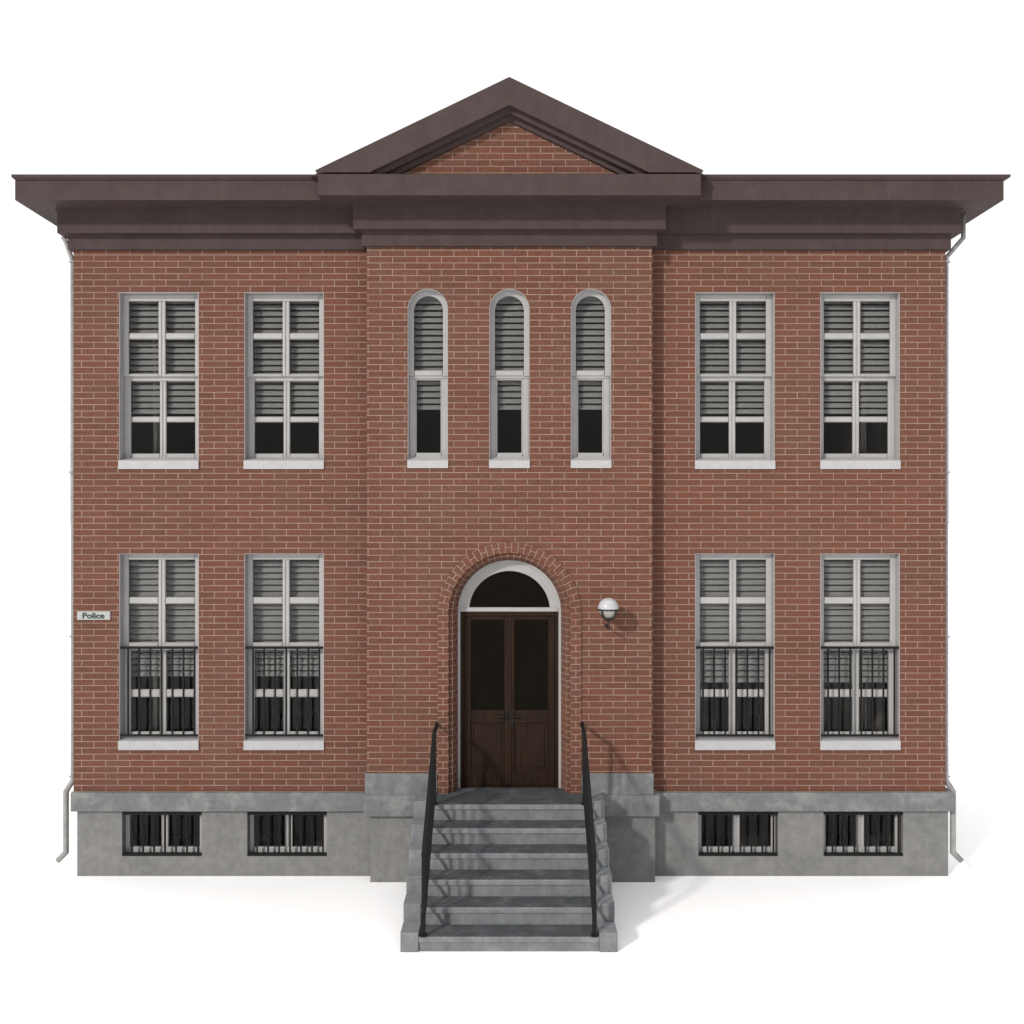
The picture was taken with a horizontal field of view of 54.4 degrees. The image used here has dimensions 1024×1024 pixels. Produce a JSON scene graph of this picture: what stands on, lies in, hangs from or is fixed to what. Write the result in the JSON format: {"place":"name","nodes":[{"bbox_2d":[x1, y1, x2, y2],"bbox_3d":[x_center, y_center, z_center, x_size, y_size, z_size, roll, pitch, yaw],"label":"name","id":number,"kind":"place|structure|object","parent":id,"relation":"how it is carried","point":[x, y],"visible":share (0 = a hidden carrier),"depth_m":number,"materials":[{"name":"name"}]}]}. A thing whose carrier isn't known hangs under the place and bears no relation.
{"place":"outdoors","nodes":[
{"label":"outdoors","id":0,"kind":"place"},
{"bbox_2d":[0,524,1023,1023],"bbox_3d":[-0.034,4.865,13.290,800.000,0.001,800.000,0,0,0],"label":"ground","id":1,"kind":"structure","parent":0,"point":[76,948],"depth_m":11.63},
{"bbox_2d":[400,787,616,951],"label":"entrance steps","id":2,"kind":"structure","parent":1,"relation":"on","point":[509,870],"depth_m":11.73,"materials":[{"name":"concrete"}]},
{"bbox_2d":[420,722,438,936],"bbox_3d":[-0.979,3.722,12.019,0.068,1.949,2.059,0,0,0],"label":"stair railing","id":3,"kind":"object","parent":2,"relation":"on","point":[431,802],"visible":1,"depth_m":11.63,"materials":[{"name":"black metal"}]},
{"bbox_2d":[580,722,597,936],"bbox_3d":[0.911,3.722,12.019,0.068,1.949,2.059,0,0,0],"label":"stair railing","id":4,"kind":"object","parent":2,"relation":"on","point":[586,802],"visible":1,"depth_m":11.63,"materials":[{"name":"black metal"}]},
{"bbox_2d":[11,77,1010,881],"bbox_3d":[-0.013,-0.306,17.190,12.778,10.342,9.320,0,0,0],"label":"police station","id":5,"kind":"object","parent":1,"relation":"on","point":[459,421],"visible":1,"depth_m":13.29,"materials":[{"name":"red brick"}]},
{"bbox_2d":[55,236,72,862],"bbox_3d":[-5.988,0.498,13.374,0.277,8.416,0.088,0,0,-4],"label":"downspout","id":6,"kind":"object","parent":5,"relation":"attached to","point":[65,852],"visible":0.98,"depth_m":13.34,"materials":[{"name":"grey metal"}]},
{"bbox_2d":[77,611,110,619],"bbox_3d":[-5.579,1.382,13.279,0.441,0.112,0.020,0,0,0],"label":"wall sign","id":7,"kind":"object","parent":5,"relation":"attached to","point":[93,615],"visible":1,"depth_m":13.27,"materials":[{"name":"ceramic"}]},
{"bbox_2d":[118,292,198,468],"bbox_3d":[-4.714,-1.753,13.472,1.070,2.360,0.408,0,0,0],"label":"window","id":8,"kind":"structure","parent":5,"relation":"in","point":[160,459],"depth_m":13.45,"materials":[{"name":"white paint"}]},
{"bbox_2d":[118,554,198,749],"bbox_3d":[-4.714,1.864,13.472,1.070,2.619,0.408,0,0,0],"label":"window","id":9,"kind":"structure","parent":5,"relation":"in","point":[160,600],"depth_m":13.44,"materials":[{"name":"white paint"}]},
{"bbox_2d":[123,812,201,855],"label":"basement window","id":10,"kind":"structure","parent":5,"relation":"in","point":[130,850],"depth_m":13.32,"materials":[{"name":"white paint"}]},
{"bbox_2d":[243,292,323,468],"bbox_3d":[-3.043,-1.753,13.429,1.070,2.360,0.322,0,0,0],"label":"window","id":11,"kind":"structure","parent":5,"relation":"in","point":[252,460],"depth_m":13.44,"materials":[{"name":"white paint"}]},
{"bbox_2d":[243,554,323,749],"bbox_3d":[-3.043,1.864,13.429,1.070,2.619,0.322,0,0,0],"label":"window","id":12,"kind":"structure","parent":5,"relation":"in","point":[286,600],"depth_m":13.44,"materials":[{"name":"white paint"}]},
{"bbox_2d":[248,812,326,855],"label":"basement window","id":13,"kind":"structure","parent":5,"relation":"in","point":[287,850],"depth_m":13.32,"materials":[{"name":"white paint"}]},
{"bbox_2d":[407,289,447,467],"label":"arched window","id":14,"kind":"structure","parent":5,"relation":"in","point":[438,376],"depth_m":13.17,"materials":[{"name":"white paint"}]},
{"bbox_2d":[464,616,508,785],"bbox_3d":[-0.340,2.527,13.314,0.606,2.277,0.112,0,0,0],"label":"door leaf","id":15,"kind":"structure","parent":5,"relation":"in","point":[485,637],"depth_m":13.34,"materials":[{"name":"brown wood"}]},
{"bbox_2d":[489,289,529,467],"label":"arched window","id":16,"kind":"structure","parent":5,"relation":"in","point":[497,376],"depth_m":13.17,"materials":[{"name":"white paint"}]},
{"bbox_2d":[508,616,554,785],"bbox_3d":[0.263,2.527,13.314,0.623,2.277,0.112,0,0,0],"label":"door leaf","id":17,"kind":"structure","parent":5,"relation":"in","point":[531,639],"depth_m":13.34,"materials":[{"name":"brown wood"}]},
{"bbox_2d":[571,289,611,467],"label":"arched window","id":18,"kind":"structure","parent":5,"relation":"in","point":[580,376],"depth_m":13.17,"materials":[{"name":"white paint"}]},
{"bbox_2d":[598,598,618,628],"bbox_3d":[1.205,1.306,12.815,0.271,0.417,0.432,0,0,-22],"label":"wall lamp","id":19,"kind":"object","parent":5,"relation":"attached to","point":[608,608],"visible":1,"depth_m":12.65,"materials":[{"name":"white glass"}]},
{"bbox_2d":[695,554,774,749],"bbox_3d":[2.976,1.864,13.429,1.070,2.619,0.322,0,0,0],"label":"window","id":20,"kind":"structure","parent":5,"relation":"in","point":[732,600],"depth_m":13.44,"materials":[{"name":"white paint"}]},
{"bbox_2d":[695,292,774,468],"bbox_3d":[2.976,-1.753,13.429,1.070,2.360,0.322,0,0,0],"label":"window","id":21,"kind":"structure","parent":5,"relation":"in","point":[731,460],"depth_m":13.44,"materials":[{"name":"white paint"}]},
{"bbox_2d":[698,812,777,855],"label":"basement window","id":22,"kind":"structure","parent":5,"relation":"in","point":[736,849],"depth_m":13.41,"materials":[{"name":"white paint"}]},
{"bbox_2d":[820,292,900,468],"bbox_3d":[4.646,-1.753,13.472,1.070,2.360,0.408,0,0,0],"label":"window","id":23,"kind":"structure","parent":5,"relation":"in","point":[858,459],"depth_m":13.45,"materials":[{"name":"white paint"}]},
{"bbox_2d":[820,554,900,749],"bbox_3d":[4.646,1.864,13.472,1.070,2.619,0.408,0,0,0],"label":"window","id":24,"kind":"structure","parent":5,"relation":"in","point":[859,600],"depth_m":13.44,"materials":[{"name":"white paint"}]},
{"bbox_2d":[824,812,902,855],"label":"basement window","id":25,"kind":"structure","parent":5,"relation":"in","point":[859,848],"depth_m":13.33,"materials":[{"name":"white paint"}]},
{"bbox_2d":[945,214,965,862],"bbox_3d":[5.938,0.348,13.373,0.314,8.716,0.089,0,0,3],"label":"downspout","id":26,"kind":"object","parent":5,"relation":"attached to","point":[953,852],"visible":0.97,"depth_m":13.35,"materials":[{"name":"grey metal"}]},
{"bbox_2d":[0,0,1023,523],"label":"sky","id":27,"kind":"structure","parent":0,"point":[87,86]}
]}

